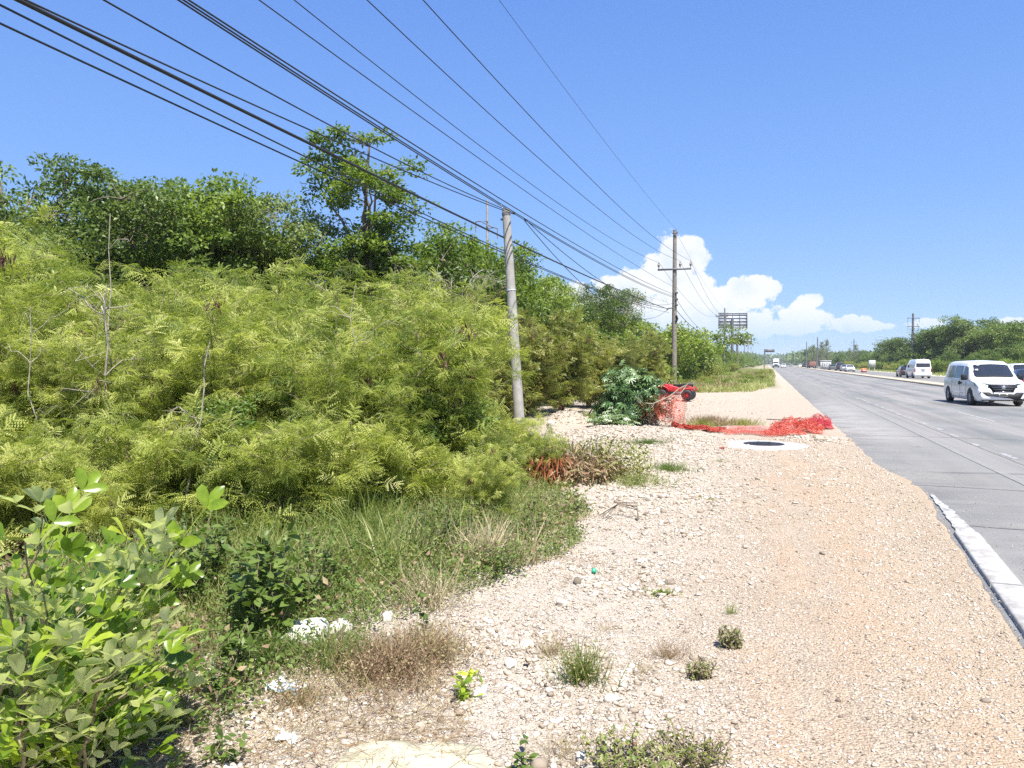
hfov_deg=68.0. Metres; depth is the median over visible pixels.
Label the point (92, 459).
feathery shrub
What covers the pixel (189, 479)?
bare sapling
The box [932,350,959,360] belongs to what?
verge tree
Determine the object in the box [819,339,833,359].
casuarina tree
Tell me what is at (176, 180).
broadleaf tree
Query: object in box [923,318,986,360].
verge tree
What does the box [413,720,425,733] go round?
rock
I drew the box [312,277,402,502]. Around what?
bare sapling
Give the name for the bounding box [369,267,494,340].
feathery shrub
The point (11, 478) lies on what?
feathery shrub
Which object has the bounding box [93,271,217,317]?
feathery shrub
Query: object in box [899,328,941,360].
verge tree
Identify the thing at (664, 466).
grass patch
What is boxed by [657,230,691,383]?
power pole
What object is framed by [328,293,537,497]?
feathery shrub
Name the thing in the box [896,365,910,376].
hatchback
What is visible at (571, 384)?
olive feathery shrub
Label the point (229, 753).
leafy weed
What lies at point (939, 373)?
verge grass
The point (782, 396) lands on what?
ground
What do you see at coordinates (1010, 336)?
verge tree
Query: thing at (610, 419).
lobed leaf shrub
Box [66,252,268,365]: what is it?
feathery shrub
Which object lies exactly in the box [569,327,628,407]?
olive feathery shrub
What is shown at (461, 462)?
feathery shrub
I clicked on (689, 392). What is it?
quad bike
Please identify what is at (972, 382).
van
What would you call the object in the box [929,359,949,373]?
roadside shrub
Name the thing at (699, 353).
roadside tree
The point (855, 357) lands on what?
casuarina tree
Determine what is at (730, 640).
leafy weed
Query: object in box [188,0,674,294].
power cable
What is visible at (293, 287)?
feathery shrub
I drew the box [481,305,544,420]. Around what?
olive feathery shrub
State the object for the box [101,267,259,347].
feathery shrub
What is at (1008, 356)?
verge tree
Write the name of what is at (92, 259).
feathery shrub
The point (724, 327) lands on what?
power pole
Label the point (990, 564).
kerb block
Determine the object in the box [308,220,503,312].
broadleaf tree
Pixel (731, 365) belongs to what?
roadside shrub
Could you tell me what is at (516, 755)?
leafy weed
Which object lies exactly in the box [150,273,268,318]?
feathery shrub
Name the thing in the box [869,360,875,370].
road sign
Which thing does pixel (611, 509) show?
curved twig
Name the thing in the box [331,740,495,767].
concrete spill
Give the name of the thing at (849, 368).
sedan
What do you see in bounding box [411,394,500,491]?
leafy sapling
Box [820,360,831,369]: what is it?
sign wall
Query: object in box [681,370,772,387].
dry verge grass
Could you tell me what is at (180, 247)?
broadleaf tree
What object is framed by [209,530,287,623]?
leafy weed
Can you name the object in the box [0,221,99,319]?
feathery shrub
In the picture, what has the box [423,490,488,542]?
leafy weed
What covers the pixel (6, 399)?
feathery shrub
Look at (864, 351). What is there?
verge tree
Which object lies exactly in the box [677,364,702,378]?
roadside shrub
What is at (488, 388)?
feathery shrub
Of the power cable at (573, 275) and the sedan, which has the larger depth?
the sedan
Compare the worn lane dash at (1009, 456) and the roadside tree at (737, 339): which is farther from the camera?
the roadside tree at (737, 339)
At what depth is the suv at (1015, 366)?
50.51 m
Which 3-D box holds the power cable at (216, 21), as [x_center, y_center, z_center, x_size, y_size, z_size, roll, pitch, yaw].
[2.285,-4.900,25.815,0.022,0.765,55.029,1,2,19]
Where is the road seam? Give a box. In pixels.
[795,374,1023,464]
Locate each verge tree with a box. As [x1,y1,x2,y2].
[800,349,819,362]
[807,346,831,366]
[831,355,841,364]
[846,350,868,355]
[854,356,866,363]
[871,344,894,361]
[872,336,906,357]
[891,336,923,362]
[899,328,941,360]
[905,330,924,342]
[910,324,953,350]
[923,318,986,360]
[927,347,943,359]
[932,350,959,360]
[934,314,1011,360]
[936,351,962,363]
[960,320,1009,349]
[965,354,982,360]
[966,348,998,356]
[971,318,1003,344]
[980,350,1013,361]
[985,320,1023,358]
[999,342,1023,360]
[1000,347,1018,359]
[1008,344,1023,362]
[1016,325,1023,343]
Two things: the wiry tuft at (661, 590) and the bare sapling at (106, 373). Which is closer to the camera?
the wiry tuft at (661, 590)
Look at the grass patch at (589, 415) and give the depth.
24.30 m
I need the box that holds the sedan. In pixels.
[844,365,854,371]
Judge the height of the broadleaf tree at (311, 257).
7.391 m
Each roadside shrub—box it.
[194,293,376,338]
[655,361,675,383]
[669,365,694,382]
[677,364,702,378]
[678,365,699,379]
[691,375,708,381]
[701,379,714,384]
[702,361,718,377]
[716,361,729,372]
[716,366,723,374]
[725,361,738,372]
[737,378,755,384]
[755,373,765,379]
[843,361,854,364]
[859,362,868,367]
[871,361,887,369]
[883,363,890,369]
[895,358,913,368]
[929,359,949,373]
[999,358,1023,363]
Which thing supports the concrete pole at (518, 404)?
on the ground at (782, 396)
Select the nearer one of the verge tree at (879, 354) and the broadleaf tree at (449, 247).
the broadleaf tree at (449, 247)
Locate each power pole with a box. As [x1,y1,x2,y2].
[475,200,497,242]
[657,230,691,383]
[716,308,727,366]
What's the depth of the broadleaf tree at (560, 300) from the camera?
32.48 m
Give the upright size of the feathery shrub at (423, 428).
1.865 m
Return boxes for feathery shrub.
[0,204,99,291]
[0,204,99,362]
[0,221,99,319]
[0,225,55,437]
[0,253,151,337]
[0,264,49,307]
[0,268,123,410]
[0,278,75,410]
[0,291,153,450]
[0,308,145,444]
[0,334,64,445]
[0,403,100,530]
[0,412,129,553]
[0,413,70,554]
[3,246,100,309]
[4,290,123,377]
[6,398,163,528]
[17,448,154,557]
[33,261,219,415]
[44,327,216,512]
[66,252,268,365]
[68,284,166,342]
[72,388,234,528]
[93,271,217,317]
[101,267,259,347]
[103,271,298,438]
[119,267,332,485]
[126,395,283,530]
[131,313,283,491]
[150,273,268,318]
[168,281,314,352]
[175,264,324,313]
[179,298,357,495]
[191,253,350,377]
[198,391,366,537]
[240,285,357,333]
[241,314,413,496]
[254,392,412,522]
[259,334,386,489]
[270,250,424,376]
[306,288,385,321]
[310,274,437,388]
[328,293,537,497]
[331,350,460,507]
[335,259,534,473]
[339,408,468,518]
[349,280,529,449]
[367,281,486,322]
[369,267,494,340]
[406,425,503,503]
[435,286,549,418]
[449,428,526,528]
[453,325,499,435]
[470,427,541,488]
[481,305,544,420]
[491,405,548,452]
[499,311,577,416]
[506,421,570,476]
[522,317,587,404]
[523,305,602,410]
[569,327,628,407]
[591,332,648,378]
[618,329,672,385]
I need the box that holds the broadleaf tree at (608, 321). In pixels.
[587,294,647,346]
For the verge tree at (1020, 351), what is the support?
on the ground at (782, 396)
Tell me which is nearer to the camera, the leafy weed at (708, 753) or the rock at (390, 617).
the leafy weed at (708, 753)
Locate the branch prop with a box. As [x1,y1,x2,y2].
[646,381,690,426]
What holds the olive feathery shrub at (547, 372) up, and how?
on the ground at (782, 396)
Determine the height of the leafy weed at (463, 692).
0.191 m
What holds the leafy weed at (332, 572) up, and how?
on the ground at (782, 396)
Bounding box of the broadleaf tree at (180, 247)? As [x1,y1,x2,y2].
[80,168,288,299]
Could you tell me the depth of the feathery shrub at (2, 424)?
8.23 m
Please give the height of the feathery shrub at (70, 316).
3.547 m
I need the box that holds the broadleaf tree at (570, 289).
[538,274,584,323]
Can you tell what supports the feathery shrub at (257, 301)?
on the ground at (782, 396)
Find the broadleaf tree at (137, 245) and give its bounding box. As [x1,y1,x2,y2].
[84,214,191,268]
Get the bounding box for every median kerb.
[791,366,943,386]
[795,366,941,382]
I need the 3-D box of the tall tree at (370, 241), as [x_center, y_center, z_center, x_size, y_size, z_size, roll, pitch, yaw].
[-4.894,-3.796,26.360,6.856,10.381,4.378,0,2,0]
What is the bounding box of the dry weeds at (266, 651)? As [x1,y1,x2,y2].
[197,614,316,682]
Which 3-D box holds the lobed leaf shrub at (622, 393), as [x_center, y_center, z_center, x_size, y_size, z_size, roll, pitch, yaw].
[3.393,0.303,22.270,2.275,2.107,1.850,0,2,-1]
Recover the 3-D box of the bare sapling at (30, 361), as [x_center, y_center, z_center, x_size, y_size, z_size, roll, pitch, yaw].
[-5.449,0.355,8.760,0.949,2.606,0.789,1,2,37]
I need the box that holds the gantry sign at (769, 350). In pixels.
[764,349,774,368]
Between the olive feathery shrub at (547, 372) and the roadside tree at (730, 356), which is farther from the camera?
the roadside tree at (730, 356)
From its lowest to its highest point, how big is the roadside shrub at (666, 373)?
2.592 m
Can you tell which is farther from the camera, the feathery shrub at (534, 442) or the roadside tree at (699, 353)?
the roadside tree at (699, 353)
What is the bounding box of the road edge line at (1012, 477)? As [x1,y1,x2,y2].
[778,368,1023,484]
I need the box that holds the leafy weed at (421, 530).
[393,497,458,569]
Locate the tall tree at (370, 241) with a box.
[273,121,464,319]
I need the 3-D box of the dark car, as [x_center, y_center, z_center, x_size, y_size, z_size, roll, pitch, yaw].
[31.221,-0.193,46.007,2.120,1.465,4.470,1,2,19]
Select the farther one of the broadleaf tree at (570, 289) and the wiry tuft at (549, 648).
the broadleaf tree at (570, 289)
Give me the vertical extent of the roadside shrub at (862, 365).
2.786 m
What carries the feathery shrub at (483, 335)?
on the ground at (782, 396)
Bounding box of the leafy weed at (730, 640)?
[717,624,744,649]
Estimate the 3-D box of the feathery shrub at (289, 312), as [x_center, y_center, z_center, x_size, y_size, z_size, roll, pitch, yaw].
[-3.336,0.198,11.022,2.378,3.011,2.801,1,2,30]
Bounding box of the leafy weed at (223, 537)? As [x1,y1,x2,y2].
[170,510,256,590]
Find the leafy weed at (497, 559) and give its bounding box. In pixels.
[458,530,534,574]
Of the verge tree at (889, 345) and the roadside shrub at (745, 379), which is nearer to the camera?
the roadside shrub at (745, 379)
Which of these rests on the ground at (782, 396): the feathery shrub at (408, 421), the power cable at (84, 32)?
the feathery shrub at (408, 421)
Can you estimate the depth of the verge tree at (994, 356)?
102.22 m
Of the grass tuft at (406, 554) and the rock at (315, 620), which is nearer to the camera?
the rock at (315, 620)
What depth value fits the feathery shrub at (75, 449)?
7.36 m
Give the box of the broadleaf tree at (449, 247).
[346,219,550,326]
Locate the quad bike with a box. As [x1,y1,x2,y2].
[656,375,697,400]
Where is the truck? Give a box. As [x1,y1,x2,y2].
[772,359,779,367]
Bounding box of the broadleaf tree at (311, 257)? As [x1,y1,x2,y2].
[218,221,348,311]
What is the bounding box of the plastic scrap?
[275,731,299,743]
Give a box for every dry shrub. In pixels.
[663,417,724,426]
[719,416,780,425]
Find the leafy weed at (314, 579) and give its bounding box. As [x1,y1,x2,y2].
[266,528,335,619]
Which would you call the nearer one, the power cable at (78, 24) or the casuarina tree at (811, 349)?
the power cable at (78, 24)
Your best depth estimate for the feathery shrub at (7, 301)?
9.84 m
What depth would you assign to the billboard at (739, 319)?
234.81 m
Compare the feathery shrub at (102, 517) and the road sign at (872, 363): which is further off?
the road sign at (872, 363)
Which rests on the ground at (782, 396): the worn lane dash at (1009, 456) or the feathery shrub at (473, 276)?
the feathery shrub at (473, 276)
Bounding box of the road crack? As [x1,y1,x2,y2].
[923,484,1023,490]
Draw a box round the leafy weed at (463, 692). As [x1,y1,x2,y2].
[451,668,483,702]
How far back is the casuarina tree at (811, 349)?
299.74 m
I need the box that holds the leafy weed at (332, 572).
[291,517,365,598]
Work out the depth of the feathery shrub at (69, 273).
12.94 m
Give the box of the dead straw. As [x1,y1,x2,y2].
[148,638,492,767]
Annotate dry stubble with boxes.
[101,496,797,767]
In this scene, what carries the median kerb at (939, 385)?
on the ground at (782, 396)
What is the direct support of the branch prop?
on the ground at (782, 396)
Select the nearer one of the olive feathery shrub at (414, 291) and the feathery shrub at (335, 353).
the feathery shrub at (335, 353)
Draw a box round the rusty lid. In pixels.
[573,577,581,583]
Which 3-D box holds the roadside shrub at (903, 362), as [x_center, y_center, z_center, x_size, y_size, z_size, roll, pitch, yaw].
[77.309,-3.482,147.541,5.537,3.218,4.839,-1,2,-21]
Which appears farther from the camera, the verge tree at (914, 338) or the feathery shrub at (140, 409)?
the verge tree at (914, 338)
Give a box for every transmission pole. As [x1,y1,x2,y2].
[816,337,817,367]
[907,313,918,357]
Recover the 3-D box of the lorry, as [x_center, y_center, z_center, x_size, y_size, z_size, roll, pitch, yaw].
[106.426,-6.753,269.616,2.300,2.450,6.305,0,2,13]
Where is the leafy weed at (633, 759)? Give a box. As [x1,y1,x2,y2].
[579,723,685,767]
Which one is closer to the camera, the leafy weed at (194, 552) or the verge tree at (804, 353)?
the leafy weed at (194, 552)
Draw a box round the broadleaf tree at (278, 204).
[191,189,359,299]
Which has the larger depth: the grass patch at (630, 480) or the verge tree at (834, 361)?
the verge tree at (834, 361)
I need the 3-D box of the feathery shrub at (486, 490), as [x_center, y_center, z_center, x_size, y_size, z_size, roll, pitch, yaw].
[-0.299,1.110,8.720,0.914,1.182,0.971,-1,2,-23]
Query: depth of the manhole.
16.48 m
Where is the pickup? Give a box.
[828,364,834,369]
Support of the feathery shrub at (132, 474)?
on the ground at (782, 396)
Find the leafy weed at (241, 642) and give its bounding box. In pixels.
[197,620,258,692]
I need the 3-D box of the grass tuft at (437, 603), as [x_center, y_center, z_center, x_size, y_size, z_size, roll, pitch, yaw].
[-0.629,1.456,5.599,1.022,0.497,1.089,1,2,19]
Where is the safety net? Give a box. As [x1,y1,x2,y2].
[654,386,833,435]
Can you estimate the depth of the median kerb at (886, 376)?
88.82 m
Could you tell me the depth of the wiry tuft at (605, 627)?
5.21 m
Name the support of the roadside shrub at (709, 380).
on the ground at (782, 396)
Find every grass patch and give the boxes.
[547,410,604,417]
[568,466,693,490]
[616,435,674,447]
[632,458,707,477]
[677,411,763,426]
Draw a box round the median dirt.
[793,366,943,384]
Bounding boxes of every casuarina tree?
[808,344,819,361]
[818,341,825,360]
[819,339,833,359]
[844,348,851,360]
[849,344,860,361]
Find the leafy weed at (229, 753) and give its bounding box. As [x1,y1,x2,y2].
[154,724,251,767]
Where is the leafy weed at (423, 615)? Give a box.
[412,592,431,632]
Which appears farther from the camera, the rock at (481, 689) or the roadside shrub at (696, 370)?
the roadside shrub at (696, 370)
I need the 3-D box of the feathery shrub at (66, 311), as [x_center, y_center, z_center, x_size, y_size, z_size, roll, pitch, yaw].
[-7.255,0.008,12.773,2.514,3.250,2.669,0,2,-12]
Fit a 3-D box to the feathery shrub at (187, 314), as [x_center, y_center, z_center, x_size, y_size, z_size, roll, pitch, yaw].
[-4.287,0.017,11.266,2.506,3.305,2.362,1,2,31]
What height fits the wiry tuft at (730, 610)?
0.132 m
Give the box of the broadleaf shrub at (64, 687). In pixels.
[0,467,228,767]
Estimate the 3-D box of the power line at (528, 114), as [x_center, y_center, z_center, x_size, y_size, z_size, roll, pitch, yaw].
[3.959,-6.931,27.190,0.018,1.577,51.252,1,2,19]
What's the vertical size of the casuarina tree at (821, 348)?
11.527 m
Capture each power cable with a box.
[0,4,668,308]
[0,22,668,312]
[14,0,665,308]
[24,0,514,214]
[103,0,513,212]
[177,0,670,296]
[182,0,671,295]
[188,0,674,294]
[259,0,675,287]
[524,218,672,304]
[524,220,667,318]
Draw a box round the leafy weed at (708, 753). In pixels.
[650,717,731,767]
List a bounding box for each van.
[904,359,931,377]
[944,360,1023,405]
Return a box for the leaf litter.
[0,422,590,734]
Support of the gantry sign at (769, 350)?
on the ground at (782, 396)
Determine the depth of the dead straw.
3.69 m
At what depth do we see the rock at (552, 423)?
21.50 m
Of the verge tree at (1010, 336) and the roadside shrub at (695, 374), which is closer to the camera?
the roadside shrub at (695, 374)
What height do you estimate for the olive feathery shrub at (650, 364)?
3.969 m
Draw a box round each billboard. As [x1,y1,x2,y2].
[718,312,747,353]
[734,334,751,351]
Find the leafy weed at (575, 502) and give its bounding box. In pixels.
[528,484,593,516]
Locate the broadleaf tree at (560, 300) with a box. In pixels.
[465,264,595,340]
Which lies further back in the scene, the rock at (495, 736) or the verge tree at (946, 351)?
the verge tree at (946, 351)
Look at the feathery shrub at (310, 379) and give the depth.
9.14 m
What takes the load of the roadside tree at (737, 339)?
on the ground at (782, 396)
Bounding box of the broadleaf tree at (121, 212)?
[6,164,204,297]
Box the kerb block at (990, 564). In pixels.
[954,530,1023,586]
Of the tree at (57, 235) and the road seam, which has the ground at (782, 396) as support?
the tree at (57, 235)
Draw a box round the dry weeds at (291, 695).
[215,656,390,759]
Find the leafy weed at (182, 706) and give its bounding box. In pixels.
[122,669,211,735]
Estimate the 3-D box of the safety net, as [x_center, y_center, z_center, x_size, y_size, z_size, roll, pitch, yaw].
[6.420,0.645,20.015,5.009,1.239,3.247,0,2,1]
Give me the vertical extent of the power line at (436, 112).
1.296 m
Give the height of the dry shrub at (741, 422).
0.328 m
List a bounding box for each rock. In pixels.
[279,617,328,650]
[329,618,352,638]
[381,611,392,620]
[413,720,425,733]
[472,685,487,698]
[491,732,498,739]
[504,657,517,668]
[519,639,533,647]
[547,420,554,426]
[556,598,567,607]
[592,582,601,588]
[604,693,620,702]
[633,591,643,595]
[814,436,824,440]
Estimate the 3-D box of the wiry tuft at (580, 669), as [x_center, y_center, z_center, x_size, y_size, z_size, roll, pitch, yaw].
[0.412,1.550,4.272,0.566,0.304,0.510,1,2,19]
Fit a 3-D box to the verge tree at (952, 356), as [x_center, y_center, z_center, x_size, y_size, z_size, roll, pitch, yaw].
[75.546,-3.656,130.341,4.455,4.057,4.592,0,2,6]
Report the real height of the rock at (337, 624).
0.124 m
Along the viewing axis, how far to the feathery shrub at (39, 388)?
9.12 m
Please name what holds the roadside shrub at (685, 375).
on the ground at (782, 396)
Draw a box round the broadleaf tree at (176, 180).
[53,162,247,297]
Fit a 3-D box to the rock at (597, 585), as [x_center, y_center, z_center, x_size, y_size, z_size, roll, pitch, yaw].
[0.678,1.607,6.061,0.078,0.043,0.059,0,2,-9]
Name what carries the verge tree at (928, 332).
on the ground at (782, 396)
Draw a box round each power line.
[294,0,658,262]
[367,0,676,259]
[423,0,690,260]
[499,0,676,229]
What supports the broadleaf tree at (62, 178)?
on the ground at (782, 396)
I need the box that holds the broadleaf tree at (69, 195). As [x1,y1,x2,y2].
[17,176,144,297]
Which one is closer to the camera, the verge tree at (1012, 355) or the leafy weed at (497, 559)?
the leafy weed at (497, 559)
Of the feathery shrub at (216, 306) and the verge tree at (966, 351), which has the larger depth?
the verge tree at (966, 351)
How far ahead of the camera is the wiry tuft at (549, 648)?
4.74 m
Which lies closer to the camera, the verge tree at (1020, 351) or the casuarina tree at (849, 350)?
the verge tree at (1020, 351)
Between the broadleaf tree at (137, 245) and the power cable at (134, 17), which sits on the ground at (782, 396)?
the broadleaf tree at (137, 245)
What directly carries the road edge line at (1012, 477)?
on the road at (935, 408)
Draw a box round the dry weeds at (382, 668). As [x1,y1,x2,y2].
[268,601,503,739]
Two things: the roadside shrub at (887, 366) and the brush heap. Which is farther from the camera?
the roadside shrub at (887, 366)
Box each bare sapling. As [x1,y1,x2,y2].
[0,301,73,441]
[57,284,143,450]
[70,213,167,391]
[163,341,215,524]
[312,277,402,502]
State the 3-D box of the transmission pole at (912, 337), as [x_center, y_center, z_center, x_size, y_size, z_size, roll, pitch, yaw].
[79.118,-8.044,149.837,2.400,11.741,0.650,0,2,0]
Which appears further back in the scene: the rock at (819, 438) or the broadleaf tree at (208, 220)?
the broadleaf tree at (208, 220)
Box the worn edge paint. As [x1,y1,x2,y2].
[931,494,975,531]
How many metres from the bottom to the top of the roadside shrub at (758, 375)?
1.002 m
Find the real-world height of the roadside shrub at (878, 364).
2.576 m
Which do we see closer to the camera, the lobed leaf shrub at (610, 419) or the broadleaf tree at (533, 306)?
the lobed leaf shrub at (610, 419)
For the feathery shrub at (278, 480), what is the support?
on the ground at (782, 396)
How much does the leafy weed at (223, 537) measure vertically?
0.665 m
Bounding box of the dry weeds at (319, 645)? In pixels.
[212,604,426,702]
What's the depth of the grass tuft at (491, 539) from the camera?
6.84 m
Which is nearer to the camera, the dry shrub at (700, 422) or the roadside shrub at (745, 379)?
the dry shrub at (700, 422)
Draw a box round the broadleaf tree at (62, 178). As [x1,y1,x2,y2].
[0,151,145,285]
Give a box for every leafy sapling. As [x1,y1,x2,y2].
[40,403,116,480]
[108,380,236,510]
[176,388,277,506]
[258,404,352,499]
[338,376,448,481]
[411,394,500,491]
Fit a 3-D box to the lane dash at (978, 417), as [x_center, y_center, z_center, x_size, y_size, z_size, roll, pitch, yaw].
[15.716,1.096,25.771,0.140,0.001,5.000,1,2,19]
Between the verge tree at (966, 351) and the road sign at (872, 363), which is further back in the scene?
the road sign at (872, 363)
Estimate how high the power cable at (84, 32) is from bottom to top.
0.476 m
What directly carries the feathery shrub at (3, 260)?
on the ground at (782, 396)
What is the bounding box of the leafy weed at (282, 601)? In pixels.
[223,520,309,641]
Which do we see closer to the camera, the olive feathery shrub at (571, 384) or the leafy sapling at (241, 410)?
the leafy sapling at (241, 410)
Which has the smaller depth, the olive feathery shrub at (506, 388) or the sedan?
the olive feathery shrub at (506, 388)
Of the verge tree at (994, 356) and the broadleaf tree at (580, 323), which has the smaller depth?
the broadleaf tree at (580, 323)
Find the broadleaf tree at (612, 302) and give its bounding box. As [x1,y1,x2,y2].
[568,282,634,329]
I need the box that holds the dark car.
[1013,369,1023,381]
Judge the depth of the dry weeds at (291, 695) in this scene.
3.99 m
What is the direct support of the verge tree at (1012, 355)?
on the ground at (782, 396)
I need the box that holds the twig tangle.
[633,393,679,425]
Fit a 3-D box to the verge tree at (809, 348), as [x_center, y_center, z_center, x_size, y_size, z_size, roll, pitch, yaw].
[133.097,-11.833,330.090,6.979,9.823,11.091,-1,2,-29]
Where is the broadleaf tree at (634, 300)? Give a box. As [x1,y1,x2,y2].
[586,288,648,337]
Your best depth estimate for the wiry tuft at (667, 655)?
4.70 m
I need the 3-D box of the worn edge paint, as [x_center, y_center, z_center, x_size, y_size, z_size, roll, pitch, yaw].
[5.288,1.543,9.249,0.188,0.001,2.587,1,2,21]
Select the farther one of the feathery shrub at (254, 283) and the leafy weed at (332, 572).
the feathery shrub at (254, 283)
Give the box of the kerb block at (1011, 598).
[991,583,1023,635]
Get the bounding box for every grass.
[0,437,594,732]
[670,368,775,392]
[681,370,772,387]
[855,368,946,375]
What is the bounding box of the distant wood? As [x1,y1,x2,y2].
[721,350,880,367]
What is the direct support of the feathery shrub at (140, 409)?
on the ground at (782, 396)
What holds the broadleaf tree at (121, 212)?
on the ground at (782, 396)
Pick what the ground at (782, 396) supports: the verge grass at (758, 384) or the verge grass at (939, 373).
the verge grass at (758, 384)
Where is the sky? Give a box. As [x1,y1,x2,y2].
[0,0,1023,355]
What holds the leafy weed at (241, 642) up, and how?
on the ground at (782, 396)
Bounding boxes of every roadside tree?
[586,325,651,356]
[595,332,681,380]
[620,319,713,370]
[648,326,724,372]
[677,322,758,375]
[718,353,733,363]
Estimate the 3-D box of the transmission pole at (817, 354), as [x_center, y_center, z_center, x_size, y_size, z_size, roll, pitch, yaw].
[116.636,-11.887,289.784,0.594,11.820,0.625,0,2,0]
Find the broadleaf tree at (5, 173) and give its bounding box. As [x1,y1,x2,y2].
[0,160,101,302]
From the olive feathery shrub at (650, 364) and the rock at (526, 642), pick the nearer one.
the rock at (526, 642)
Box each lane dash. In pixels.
[958,412,997,421]
[999,453,1018,458]
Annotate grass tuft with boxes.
[288,467,437,549]
[335,503,497,580]
[356,553,493,623]
[408,504,565,577]
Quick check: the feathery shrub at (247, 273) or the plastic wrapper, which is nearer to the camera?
the plastic wrapper
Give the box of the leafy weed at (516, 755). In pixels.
[507,734,538,767]
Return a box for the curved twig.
[599,502,638,519]
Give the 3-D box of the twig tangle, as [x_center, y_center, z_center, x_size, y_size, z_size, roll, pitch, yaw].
[4.071,0.728,21.804,1.487,0.975,1.022,1,2,19]
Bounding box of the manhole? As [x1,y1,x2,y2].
[727,440,808,449]
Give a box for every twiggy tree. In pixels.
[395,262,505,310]
[591,287,667,337]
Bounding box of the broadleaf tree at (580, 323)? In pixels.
[543,279,600,345]
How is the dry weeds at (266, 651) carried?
on the ground at (782, 396)
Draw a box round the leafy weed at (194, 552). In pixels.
[128,522,222,611]
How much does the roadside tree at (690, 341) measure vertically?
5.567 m
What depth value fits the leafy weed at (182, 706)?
3.81 m
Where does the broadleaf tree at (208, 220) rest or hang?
on the ground at (782, 396)
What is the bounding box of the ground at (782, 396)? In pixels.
[0,364,1023,767]
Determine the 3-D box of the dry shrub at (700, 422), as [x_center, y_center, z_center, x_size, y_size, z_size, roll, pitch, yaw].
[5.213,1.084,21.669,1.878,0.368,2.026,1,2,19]
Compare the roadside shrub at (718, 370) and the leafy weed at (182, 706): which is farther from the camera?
the roadside shrub at (718, 370)
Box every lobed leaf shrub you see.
[583,409,640,425]
[589,359,667,425]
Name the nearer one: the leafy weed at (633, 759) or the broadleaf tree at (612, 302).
the leafy weed at (633, 759)
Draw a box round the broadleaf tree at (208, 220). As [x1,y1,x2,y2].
[86,171,354,305]
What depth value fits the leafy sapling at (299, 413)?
9.21 m
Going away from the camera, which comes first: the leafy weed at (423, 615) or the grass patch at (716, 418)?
the leafy weed at (423, 615)
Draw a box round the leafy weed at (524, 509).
[485,495,553,537]
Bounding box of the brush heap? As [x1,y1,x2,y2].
[514,429,655,487]
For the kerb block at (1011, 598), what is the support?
on the ground at (782, 396)
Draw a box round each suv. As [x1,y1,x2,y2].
[835,362,843,370]
[1008,363,1023,370]
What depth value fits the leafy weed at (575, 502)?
9.19 m
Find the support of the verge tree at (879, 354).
on the ground at (782, 396)
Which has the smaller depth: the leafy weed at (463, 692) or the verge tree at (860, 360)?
the leafy weed at (463, 692)
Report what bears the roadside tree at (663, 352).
on the ground at (782, 396)
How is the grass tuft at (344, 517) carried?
on the ground at (782, 396)
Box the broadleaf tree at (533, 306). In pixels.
[457,240,560,342]
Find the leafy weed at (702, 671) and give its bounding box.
[685,652,719,679]
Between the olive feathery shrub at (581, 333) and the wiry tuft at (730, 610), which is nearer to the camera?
the wiry tuft at (730, 610)
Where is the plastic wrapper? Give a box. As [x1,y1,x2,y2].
[265,676,306,694]
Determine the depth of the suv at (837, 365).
188.04 m
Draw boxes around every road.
[769,364,1023,647]
[779,364,944,382]
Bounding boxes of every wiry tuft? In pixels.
[490,622,580,663]
[536,634,633,694]
[587,616,625,634]
[615,634,703,669]
[618,657,669,682]
[641,586,681,599]
[720,601,740,614]
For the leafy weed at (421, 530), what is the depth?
6.80 m
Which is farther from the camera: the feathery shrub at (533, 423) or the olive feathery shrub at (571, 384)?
the olive feathery shrub at (571, 384)
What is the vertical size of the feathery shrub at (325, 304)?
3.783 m
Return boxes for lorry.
[807,362,815,367]
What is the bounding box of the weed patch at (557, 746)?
[480,698,631,767]
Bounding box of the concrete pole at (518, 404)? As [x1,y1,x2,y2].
[500,204,524,430]
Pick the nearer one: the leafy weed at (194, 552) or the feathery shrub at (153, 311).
the leafy weed at (194, 552)
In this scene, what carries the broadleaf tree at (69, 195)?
on the ground at (782, 396)
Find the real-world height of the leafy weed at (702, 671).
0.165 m
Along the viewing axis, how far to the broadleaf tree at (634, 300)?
61.09 m

